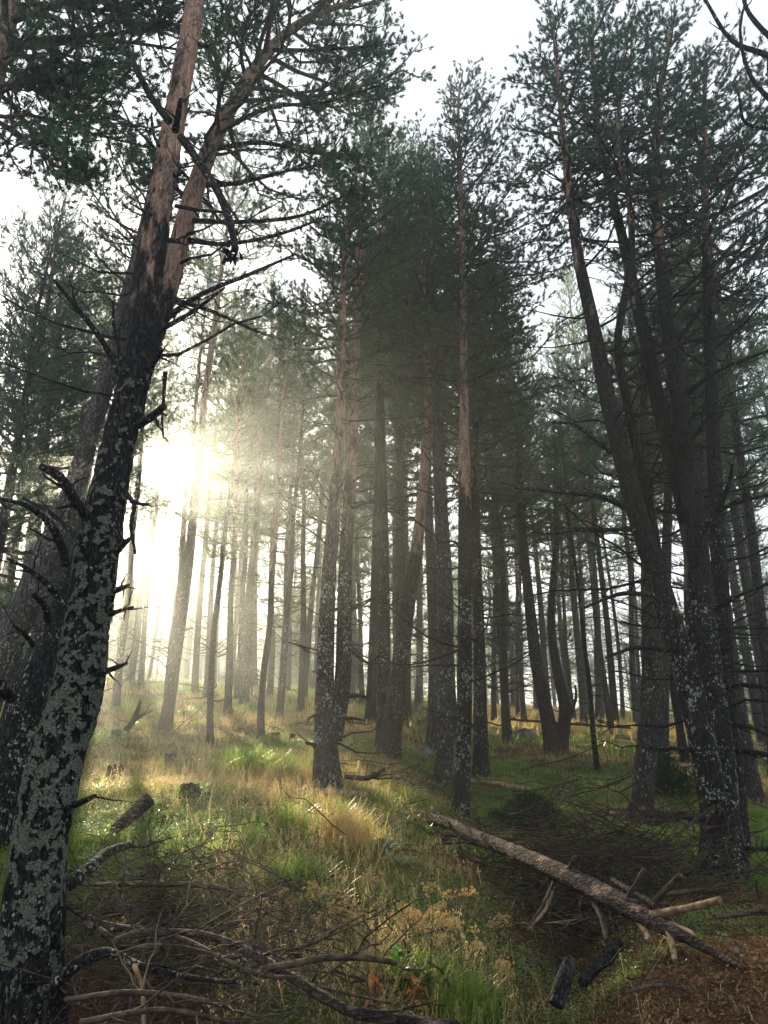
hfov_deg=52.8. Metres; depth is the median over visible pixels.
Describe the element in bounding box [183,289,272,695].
pine tree
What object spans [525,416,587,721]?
pine tree
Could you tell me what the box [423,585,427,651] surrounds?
pine tree
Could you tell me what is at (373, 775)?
fallen branch
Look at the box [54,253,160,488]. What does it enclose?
pine tree
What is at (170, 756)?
tree stump
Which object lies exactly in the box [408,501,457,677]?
pine tree
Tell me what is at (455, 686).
pine tree
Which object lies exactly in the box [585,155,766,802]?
pine tree
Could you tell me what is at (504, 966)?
umbel plant
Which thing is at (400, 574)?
pine tree
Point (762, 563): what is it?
pine tree
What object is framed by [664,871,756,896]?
fallen branch
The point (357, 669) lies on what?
pine tree
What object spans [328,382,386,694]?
pine tree
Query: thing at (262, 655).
pine tree
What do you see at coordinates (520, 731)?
rock
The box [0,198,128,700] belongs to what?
pine tree
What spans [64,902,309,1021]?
fallen branch
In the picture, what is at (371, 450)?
pine tree
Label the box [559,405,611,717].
pine tree
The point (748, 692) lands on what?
pine tree
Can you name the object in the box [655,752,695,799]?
spruce sapling
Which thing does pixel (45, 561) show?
pine tree
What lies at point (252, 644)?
pine tree
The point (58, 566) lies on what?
pine tree
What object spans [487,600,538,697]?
pine tree
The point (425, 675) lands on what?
pine tree
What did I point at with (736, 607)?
pine tree
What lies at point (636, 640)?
pine tree
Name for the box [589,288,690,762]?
pine tree
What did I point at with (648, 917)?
fallen tree
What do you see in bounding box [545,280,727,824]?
pine tree
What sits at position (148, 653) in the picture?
pine tree
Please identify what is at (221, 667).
pine tree
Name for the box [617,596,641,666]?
pine tree
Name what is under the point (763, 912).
fallen branch
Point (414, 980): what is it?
withered plant
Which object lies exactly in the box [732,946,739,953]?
rock
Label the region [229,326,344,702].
pine tree
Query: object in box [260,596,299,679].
pine tree
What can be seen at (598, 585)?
pine tree
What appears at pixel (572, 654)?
pine tree
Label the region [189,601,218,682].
pine tree
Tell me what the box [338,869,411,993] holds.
umbel plant
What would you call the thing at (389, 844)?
mullein plant
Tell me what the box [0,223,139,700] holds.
pine tree
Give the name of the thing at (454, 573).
pine tree
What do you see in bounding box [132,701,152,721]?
fallen branch
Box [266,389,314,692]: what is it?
pine tree
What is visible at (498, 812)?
spruce sapling
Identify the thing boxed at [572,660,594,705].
pine tree
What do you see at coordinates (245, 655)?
pine tree
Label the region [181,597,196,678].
pine tree
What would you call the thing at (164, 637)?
pine tree
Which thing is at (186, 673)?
pine tree
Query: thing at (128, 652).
pine tree
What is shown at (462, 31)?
sky
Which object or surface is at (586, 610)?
pine tree
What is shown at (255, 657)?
pine tree
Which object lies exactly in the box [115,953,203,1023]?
fallen branch
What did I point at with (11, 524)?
pine tree
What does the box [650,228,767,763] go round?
pine tree
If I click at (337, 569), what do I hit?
pine tree
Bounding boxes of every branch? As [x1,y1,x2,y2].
[51,929,282,988]
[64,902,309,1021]
[66,835,177,893]
[66,895,460,1023]
[79,946,313,1023]
[82,917,145,954]
[92,850,262,896]
[110,913,161,1023]
[113,701,142,731]
[114,874,318,978]
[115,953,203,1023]
[120,930,294,1005]
[126,926,166,1020]
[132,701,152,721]
[200,880,276,926]
[264,906,426,970]
[344,768,406,780]
[411,824,495,865]
[509,887,554,931]
[510,715,630,728]
[545,896,595,924]
[624,962,694,993]
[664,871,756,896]
[704,0,767,131]
[714,907,767,919]
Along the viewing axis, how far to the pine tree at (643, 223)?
19.92 m
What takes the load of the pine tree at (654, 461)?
on the ground at (512, 750)
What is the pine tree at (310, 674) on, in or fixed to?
on the ground at (512, 750)
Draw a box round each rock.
[417,747,434,756]
[513,728,535,739]
[559,789,572,795]
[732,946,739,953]
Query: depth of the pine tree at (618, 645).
28.57 m
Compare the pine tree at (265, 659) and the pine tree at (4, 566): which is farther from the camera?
the pine tree at (4, 566)
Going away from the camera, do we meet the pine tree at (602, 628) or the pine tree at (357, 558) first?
the pine tree at (357, 558)
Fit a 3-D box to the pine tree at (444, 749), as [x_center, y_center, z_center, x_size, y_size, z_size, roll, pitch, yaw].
[1.085,-1.564,14.856,3.499,13.349,4.064,12,-23,-29]
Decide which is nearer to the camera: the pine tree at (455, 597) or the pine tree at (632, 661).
the pine tree at (632, 661)
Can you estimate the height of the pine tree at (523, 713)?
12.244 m
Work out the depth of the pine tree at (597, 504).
34.65 m
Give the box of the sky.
[0,0,767,712]
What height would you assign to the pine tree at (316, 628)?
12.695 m
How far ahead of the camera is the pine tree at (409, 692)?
25.57 m
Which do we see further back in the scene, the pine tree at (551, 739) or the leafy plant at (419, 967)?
the pine tree at (551, 739)
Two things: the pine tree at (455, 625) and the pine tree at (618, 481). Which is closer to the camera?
the pine tree at (618, 481)
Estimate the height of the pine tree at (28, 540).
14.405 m
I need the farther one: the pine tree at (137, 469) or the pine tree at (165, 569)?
the pine tree at (165, 569)
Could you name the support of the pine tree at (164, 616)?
on the ground at (512, 750)
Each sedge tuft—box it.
[279,895,321,921]
[290,871,356,923]
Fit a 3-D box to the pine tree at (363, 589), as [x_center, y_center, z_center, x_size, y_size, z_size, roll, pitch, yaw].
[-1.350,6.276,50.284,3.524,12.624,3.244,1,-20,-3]
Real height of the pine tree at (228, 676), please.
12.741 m
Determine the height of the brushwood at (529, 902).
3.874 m
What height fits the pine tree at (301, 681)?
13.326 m
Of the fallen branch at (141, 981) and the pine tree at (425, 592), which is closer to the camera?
the fallen branch at (141, 981)
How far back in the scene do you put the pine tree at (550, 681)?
37.36 m
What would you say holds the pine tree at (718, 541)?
on the ground at (512, 750)
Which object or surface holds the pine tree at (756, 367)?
on the ground at (512, 750)
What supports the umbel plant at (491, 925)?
on the ground at (512, 750)
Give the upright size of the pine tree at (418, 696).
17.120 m
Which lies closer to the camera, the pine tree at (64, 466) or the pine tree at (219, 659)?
the pine tree at (64, 466)
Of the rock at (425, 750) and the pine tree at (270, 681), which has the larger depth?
the pine tree at (270, 681)
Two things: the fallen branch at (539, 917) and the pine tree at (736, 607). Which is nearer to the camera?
the fallen branch at (539, 917)
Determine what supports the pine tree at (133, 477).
on the ground at (512, 750)
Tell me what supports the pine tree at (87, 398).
on the ground at (512, 750)
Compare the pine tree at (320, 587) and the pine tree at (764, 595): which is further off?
the pine tree at (320, 587)
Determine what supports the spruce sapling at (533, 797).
on the ground at (512, 750)
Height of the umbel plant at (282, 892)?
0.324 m
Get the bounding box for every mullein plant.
[368,835,405,854]
[388,856,421,865]
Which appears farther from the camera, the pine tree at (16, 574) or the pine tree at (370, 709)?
the pine tree at (16, 574)
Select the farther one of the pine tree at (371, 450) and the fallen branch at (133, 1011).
the pine tree at (371, 450)
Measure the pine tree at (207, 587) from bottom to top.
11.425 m
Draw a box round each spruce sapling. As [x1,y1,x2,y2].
[486,799,523,822]
[494,791,572,830]
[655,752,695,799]
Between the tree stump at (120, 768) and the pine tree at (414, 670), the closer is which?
the tree stump at (120, 768)
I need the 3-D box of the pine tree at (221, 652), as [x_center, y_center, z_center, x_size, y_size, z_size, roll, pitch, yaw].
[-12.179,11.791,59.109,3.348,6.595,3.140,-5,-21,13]
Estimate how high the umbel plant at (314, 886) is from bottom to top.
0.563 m
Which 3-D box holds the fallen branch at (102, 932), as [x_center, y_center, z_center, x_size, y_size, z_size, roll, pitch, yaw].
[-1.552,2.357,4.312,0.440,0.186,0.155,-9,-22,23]
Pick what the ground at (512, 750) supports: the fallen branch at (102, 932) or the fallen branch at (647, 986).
the fallen branch at (647, 986)
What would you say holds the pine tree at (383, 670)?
on the ground at (512, 750)
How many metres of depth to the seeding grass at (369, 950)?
5.22 m
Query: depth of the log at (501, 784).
12.02 m
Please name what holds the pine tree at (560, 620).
on the ground at (512, 750)
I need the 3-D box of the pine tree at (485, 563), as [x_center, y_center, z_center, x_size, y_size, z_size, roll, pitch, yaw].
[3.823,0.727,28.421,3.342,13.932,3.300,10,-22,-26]
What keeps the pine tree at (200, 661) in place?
on the ground at (512, 750)
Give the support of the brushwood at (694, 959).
on the ground at (512, 750)
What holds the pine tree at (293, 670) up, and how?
on the ground at (512, 750)
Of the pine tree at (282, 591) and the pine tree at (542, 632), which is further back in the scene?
the pine tree at (282, 591)
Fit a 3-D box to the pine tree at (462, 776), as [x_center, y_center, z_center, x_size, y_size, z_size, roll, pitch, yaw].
[1.714,-2.289,12.449,4.095,13.908,3.174,0,-20,0]
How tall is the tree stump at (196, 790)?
0.159 m
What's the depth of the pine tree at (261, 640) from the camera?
56.73 m
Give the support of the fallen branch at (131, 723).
on the ground at (512, 750)
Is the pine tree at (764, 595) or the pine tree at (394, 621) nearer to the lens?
the pine tree at (394, 621)
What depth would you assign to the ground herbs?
5.90 m
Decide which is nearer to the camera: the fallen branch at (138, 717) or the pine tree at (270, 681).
the fallen branch at (138, 717)
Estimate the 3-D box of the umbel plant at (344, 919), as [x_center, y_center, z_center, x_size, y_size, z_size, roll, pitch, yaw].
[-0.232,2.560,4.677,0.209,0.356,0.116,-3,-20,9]
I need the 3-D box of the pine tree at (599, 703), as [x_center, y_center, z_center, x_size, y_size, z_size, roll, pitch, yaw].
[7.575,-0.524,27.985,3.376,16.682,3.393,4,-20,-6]
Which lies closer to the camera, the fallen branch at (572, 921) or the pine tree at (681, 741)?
the fallen branch at (572, 921)
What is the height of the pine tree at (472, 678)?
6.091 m
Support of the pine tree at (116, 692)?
on the ground at (512, 750)
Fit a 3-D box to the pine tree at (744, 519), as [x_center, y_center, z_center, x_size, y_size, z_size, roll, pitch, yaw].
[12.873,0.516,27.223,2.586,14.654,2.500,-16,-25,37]
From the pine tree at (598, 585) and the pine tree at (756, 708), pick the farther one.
the pine tree at (598, 585)
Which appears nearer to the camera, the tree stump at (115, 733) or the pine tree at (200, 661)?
the tree stump at (115, 733)
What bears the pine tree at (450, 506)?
on the ground at (512, 750)
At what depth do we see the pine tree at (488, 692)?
52.26 m
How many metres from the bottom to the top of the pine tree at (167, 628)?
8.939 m
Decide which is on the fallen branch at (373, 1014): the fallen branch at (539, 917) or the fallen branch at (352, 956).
the fallen branch at (352, 956)
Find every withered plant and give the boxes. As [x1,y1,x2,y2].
[358,966,382,1009]
[402,976,428,1014]
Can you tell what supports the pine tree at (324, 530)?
on the ground at (512, 750)
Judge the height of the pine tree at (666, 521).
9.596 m
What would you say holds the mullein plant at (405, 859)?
on the ground at (512, 750)
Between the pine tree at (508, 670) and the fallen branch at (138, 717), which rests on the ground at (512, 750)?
the pine tree at (508, 670)
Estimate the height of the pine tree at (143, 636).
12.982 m
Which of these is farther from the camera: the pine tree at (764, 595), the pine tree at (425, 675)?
the pine tree at (425, 675)
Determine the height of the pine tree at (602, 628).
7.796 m
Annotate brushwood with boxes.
[0,785,467,1023]
[69,783,767,1023]
[88,690,767,979]
[388,730,767,951]
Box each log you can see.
[109,793,153,833]
[311,775,369,798]
[366,813,414,825]
[471,767,531,791]
[547,957,576,1009]
[578,938,629,987]
[643,807,692,819]
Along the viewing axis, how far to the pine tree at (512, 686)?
30.65 m
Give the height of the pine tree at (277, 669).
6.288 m
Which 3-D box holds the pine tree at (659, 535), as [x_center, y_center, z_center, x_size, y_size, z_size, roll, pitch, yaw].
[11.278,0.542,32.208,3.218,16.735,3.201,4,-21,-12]
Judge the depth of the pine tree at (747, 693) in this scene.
52.10 m
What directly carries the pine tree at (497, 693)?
on the ground at (512, 750)
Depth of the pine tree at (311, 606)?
27.22 m
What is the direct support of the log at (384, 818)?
on the ground at (512, 750)
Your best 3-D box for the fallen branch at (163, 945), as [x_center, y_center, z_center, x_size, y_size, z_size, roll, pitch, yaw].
[-0.858,2.112,3.616,0.925,0.331,0.393,-4,-20,10]
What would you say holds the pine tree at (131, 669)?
on the ground at (512, 750)
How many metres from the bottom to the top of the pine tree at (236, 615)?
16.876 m
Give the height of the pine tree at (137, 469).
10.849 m
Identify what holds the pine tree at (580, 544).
on the ground at (512, 750)
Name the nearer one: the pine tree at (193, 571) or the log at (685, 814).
the log at (685, 814)
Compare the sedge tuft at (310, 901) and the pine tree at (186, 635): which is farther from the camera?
the pine tree at (186, 635)
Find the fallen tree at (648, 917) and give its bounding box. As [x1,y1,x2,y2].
[415,811,746,970]
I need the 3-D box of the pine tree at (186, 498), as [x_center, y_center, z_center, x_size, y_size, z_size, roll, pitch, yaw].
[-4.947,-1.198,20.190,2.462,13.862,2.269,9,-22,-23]
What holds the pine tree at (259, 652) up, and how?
on the ground at (512, 750)
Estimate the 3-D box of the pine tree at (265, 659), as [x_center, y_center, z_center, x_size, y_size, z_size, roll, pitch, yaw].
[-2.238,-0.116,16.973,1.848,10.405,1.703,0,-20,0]
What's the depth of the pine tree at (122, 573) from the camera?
37.69 m
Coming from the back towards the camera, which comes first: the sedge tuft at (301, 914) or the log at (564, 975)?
the sedge tuft at (301, 914)
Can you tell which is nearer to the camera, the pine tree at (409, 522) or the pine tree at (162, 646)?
the pine tree at (409, 522)
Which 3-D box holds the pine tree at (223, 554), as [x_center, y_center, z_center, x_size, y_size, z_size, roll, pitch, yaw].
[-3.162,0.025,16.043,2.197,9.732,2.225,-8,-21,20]
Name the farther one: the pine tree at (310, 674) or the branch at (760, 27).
the pine tree at (310, 674)
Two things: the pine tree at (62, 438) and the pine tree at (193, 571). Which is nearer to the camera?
the pine tree at (62, 438)
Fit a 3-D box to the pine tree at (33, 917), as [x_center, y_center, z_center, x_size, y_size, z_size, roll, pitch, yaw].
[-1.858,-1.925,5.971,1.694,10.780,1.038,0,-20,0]
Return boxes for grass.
[0,673,767,1023]
[0,675,767,1023]
[77,752,696,1023]
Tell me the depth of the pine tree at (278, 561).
42.79 m
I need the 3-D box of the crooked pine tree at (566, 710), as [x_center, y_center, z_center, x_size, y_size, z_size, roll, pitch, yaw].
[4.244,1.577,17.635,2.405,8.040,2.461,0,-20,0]
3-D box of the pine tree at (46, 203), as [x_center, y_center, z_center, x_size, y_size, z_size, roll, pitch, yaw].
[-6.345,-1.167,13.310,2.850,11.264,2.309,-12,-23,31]
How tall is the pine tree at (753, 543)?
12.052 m
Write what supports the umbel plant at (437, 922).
on the ground at (512, 750)
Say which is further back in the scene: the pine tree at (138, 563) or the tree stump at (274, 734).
the pine tree at (138, 563)
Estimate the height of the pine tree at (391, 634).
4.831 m
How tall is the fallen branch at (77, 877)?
0.287 m
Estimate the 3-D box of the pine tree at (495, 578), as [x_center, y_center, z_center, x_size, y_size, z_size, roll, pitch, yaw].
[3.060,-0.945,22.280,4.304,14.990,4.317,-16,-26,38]
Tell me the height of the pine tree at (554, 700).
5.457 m
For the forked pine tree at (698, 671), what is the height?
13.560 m
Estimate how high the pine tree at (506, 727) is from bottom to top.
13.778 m
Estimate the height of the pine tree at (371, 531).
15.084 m
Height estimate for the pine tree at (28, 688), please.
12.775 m
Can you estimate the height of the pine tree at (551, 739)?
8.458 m
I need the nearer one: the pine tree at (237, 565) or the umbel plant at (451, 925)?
the umbel plant at (451, 925)
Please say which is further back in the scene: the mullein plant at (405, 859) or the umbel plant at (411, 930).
the mullein plant at (405, 859)
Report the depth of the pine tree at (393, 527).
23.93 m
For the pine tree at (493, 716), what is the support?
on the ground at (512, 750)
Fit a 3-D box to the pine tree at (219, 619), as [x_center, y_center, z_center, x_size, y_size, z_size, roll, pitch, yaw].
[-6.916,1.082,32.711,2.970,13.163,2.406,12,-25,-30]
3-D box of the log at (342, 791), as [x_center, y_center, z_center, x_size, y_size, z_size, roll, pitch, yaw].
[-0.501,3.161,8.889,0.680,0.263,0.405,0,-20,0]
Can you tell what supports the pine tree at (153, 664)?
on the ground at (512, 750)
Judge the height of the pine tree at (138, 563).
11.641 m
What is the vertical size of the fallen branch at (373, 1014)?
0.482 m
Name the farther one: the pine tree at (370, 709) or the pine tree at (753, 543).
the pine tree at (370, 709)
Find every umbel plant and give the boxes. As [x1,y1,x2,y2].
[271,887,293,933]
[302,874,347,977]
[329,903,362,949]
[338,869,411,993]
[389,911,423,977]
[409,901,452,999]
[422,882,478,966]
[437,914,482,993]
[484,912,511,962]
[491,959,515,1009]
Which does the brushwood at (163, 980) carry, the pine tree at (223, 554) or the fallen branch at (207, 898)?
the fallen branch at (207, 898)
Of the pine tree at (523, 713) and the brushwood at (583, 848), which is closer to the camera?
the brushwood at (583, 848)
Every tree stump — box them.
[104,764,123,780]
[109,729,121,740]
[161,753,176,766]
[176,782,202,798]
[204,792,212,800]
[271,732,280,740]
[289,733,295,745]
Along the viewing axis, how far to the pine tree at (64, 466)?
30.17 m
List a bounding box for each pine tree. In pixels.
[0,0,241,209]
[0,0,242,1023]
[0,0,436,848]
[0,130,214,712]
[0,180,122,666]
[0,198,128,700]
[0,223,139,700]
[0,227,107,611]
[0,274,89,702]
[0,309,63,597]
[0,481,17,566]
[1,536,22,581]
[22,257,113,662]
[26,225,202,659]
[42,402,94,528]
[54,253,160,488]
[60,290,118,482]
[68,342,174,691]
[96,375,167,659]
[107,557,132,673]
[108,298,189,711]
[108,583,150,668]
[109,514,162,677]
[109,543,155,672]
[109,626,140,665]
[110,596,154,669]
[122,369,197,689]
[124,329,207,681]
[126,445,189,679]
[128,249,236,697]
[133,597,170,678]
[137,123,283,731]
[137,637,164,679]
[150,421,202,657]
[150,553,178,678]
[151,615,169,679]
[157,610,170,663]
[167,444,227,681]
[173,285,249,696]
[173,310,277,743]
[173,504,217,679]
[181,518,224,674]
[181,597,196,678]
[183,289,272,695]
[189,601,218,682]
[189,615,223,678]
[190,612,222,681]
[199,318,286,690]
[199,425,245,686]
[200,294,281,716]
[200,605,236,682]
[203,647,225,682]
[206,267,309,704]
[211,298,276,702]
[216,509,250,672]
[217,625,237,680]
[225,380,297,687]
[227,490,271,646]
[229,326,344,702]
[229,396,276,692]
[239,91,447,791]
[240,309,319,739]
[248,298,305,698]
[251,320,336,719]
[257,480,301,683]
[257,533,322,677]
[257,611,293,685]
[257,617,263,667]
[257,623,264,677]
[258,591,314,683]
[259,628,292,685]
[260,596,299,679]
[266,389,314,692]
[270,307,344,712]
[275,107,481,747]
[276,592,315,685]
[278,581,335,688]
[289,343,363,698]
[292,655,313,684]
[293,539,337,645]
[295,426,330,689]
[305,257,394,701]
[310,371,359,666]
[313,499,364,658]
[314,421,372,666]
[319,109,524,760]
[322,359,372,703]
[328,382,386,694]
[331,186,456,676]
[333,150,437,722]
[336,486,371,691]
[338,139,538,787]
[343,313,408,676]
[355,398,389,696]
[356,521,371,654]
[359,221,447,726]
[362,392,419,654]
[362,525,391,678]
[364,56,599,819]
[364,361,431,718]
[365,621,414,670]
[370,135,501,750]
[370,235,581,777]
[388,493,415,653]
[389,177,482,738]
[405,271,560,735]
[405,409,456,705]
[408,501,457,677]
[411,601,427,649]
[411,637,427,697]
[411,649,427,697]
[411,650,427,698]
[416,547,456,679]
[420,385,457,663]
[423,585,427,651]
[426,565,490,673]
[431,270,555,743]
[450,392,527,714]
[452,557,457,661]
[453,577,472,685]
[454,407,597,757]
[455,645,490,700]
[457,551,526,703]
[480,351,525,722]
[481,422,529,708]
[485,612,530,703]
[485,636,499,702]
[486,677,490,702]
[487,337,557,718]
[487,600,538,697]
[492,0,767,880]
[495,379,546,722]
[496,411,552,712]
[505,384,565,701]
[511,417,615,754]
[512,415,598,694]
[524,670,532,704]
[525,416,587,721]
[525,613,575,705]
[525,626,559,702]
[528,341,605,726]
[534,435,614,772]
[537,342,622,734]
[540,265,627,724]
[544,598,567,705]
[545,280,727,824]
[546,305,628,724]
[548,617,593,691]
[553,378,618,676]
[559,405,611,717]
[559,555,593,664]
[560,431,618,712]
[568,325,660,729]
[569,614,617,698]
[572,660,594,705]
[578,411,638,718]
[582,26,767,854]
[582,301,756,787]
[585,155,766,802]
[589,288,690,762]
[591,609,620,695]
[594,385,674,564]
[599,336,675,635]
[602,360,682,718]
[603,608,640,710]
[609,459,641,706]
[613,203,755,680]
[614,642,641,704]
[615,117,767,749]
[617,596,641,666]
[620,243,767,703]
[623,590,641,645]
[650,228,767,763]
[666,237,765,742]
[720,355,767,690]
[725,450,753,722]
[729,515,767,617]
[731,312,767,492]
[738,552,767,633]
[739,655,750,717]
[745,336,767,539]
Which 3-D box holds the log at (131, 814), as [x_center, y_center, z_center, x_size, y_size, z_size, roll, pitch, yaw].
[-2.129,2.556,6.549,0.345,0.328,0.160,10,-22,-25]
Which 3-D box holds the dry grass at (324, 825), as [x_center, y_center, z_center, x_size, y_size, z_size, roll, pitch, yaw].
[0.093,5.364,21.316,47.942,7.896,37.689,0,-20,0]
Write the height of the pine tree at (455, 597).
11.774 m
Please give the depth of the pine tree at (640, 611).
38.48 m
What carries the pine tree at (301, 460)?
on the ground at (512, 750)
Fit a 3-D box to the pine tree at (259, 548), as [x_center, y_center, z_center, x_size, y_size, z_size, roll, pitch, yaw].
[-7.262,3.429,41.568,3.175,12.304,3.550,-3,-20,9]
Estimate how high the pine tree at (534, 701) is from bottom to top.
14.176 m
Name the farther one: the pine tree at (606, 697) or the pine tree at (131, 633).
the pine tree at (131, 633)
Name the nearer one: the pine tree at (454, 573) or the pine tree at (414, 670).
the pine tree at (454, 573)
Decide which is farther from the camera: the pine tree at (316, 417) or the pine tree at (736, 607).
the pine tree at (316, 417)
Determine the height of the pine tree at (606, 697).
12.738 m
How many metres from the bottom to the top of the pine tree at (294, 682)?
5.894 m
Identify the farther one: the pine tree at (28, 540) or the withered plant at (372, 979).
the pine tree at (28, 540)
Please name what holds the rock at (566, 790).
on the ground at (512, 750)
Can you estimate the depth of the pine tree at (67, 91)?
7.40 m
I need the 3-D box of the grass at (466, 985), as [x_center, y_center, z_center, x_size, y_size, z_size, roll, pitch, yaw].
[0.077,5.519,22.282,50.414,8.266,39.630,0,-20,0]
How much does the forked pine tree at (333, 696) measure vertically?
11.950 m
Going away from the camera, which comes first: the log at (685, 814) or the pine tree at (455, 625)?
the log at (685, 814)
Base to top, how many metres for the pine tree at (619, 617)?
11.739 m
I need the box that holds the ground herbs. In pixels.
[0,723,767,1023]
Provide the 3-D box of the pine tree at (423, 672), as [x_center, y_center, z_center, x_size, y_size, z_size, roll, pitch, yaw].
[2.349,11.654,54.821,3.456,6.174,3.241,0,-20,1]
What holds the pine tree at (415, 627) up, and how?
on the ground at (512, 750)
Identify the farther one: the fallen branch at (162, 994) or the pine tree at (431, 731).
the pine tree at (431, 731)
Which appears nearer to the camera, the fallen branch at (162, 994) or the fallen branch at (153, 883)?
the fallen branch at (162, 994)
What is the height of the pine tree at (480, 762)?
11.841 m
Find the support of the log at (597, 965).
on the ground at (512, 750)
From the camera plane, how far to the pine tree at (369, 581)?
51.20 m
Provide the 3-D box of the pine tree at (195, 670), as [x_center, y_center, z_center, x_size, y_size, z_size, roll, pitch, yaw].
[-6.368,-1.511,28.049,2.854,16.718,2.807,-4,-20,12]
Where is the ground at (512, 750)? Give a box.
[0,678,767,1023]
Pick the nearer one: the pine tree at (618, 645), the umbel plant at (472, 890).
the umbel plant at (472, 890)
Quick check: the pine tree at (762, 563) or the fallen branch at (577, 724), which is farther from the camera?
the pine tree at (762, 563)
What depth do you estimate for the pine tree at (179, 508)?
33.80 m
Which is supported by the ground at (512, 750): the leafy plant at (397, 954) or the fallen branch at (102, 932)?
the leafy plant at (397, 954)
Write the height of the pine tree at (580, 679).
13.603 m
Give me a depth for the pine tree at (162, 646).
60.16 m
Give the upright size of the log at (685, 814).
0.152 m
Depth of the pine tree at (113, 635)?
46.09 m
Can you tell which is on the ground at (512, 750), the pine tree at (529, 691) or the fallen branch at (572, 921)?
the pine tree at (529, 691)
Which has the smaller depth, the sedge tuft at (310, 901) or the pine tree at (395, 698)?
the sedge tuft at (310, 901)
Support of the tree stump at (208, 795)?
on the ground at (512, 750)
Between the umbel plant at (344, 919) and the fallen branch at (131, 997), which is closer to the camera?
the fallen branch at (131, 997)
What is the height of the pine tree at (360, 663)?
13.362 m
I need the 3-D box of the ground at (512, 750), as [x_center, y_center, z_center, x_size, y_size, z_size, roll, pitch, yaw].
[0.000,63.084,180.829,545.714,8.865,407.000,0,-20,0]
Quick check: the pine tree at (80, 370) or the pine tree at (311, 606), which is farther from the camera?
the pine tree at (311, 606)
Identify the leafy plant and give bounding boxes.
[386,938,417,992]
[406,956,434,994]
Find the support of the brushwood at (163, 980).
on the ground at (512, 750)
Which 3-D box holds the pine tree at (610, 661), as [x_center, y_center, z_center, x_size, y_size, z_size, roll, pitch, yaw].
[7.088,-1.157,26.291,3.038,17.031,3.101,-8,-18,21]
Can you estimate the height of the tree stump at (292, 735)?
0.276 m
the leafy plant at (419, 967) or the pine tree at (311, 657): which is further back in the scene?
the pine tree at (311, 657)
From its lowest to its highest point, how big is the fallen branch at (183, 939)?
0.478 m
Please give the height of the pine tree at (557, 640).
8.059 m
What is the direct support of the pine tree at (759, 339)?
on the ground at (512, 750)
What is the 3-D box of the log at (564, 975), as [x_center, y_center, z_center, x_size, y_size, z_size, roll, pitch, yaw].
[0.986,2.571,4.271,0.163,0.225,0.475,-4,-20,10]
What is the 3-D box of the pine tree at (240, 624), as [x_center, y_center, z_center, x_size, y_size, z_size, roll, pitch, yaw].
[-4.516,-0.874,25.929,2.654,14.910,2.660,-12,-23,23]
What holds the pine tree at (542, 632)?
on the ground at (512, 750)
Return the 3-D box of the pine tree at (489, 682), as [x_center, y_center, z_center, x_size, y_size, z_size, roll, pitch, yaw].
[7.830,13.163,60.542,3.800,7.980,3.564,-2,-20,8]
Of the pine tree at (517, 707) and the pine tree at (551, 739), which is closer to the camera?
the pine tree at (551, 739)
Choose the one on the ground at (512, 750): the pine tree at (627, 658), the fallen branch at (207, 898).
the pine tree at (627, 658)
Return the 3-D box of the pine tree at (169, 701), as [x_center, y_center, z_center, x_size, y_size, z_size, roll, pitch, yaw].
[-4.215,-3.061,18.837,3.283,17.023,3.300,6,-21,-16]
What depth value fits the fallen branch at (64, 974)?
3.89 m
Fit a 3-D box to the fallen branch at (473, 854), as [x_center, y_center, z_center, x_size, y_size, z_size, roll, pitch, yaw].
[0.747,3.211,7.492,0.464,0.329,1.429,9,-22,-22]
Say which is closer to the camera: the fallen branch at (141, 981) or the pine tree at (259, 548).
the fallen branch at (141, 981)

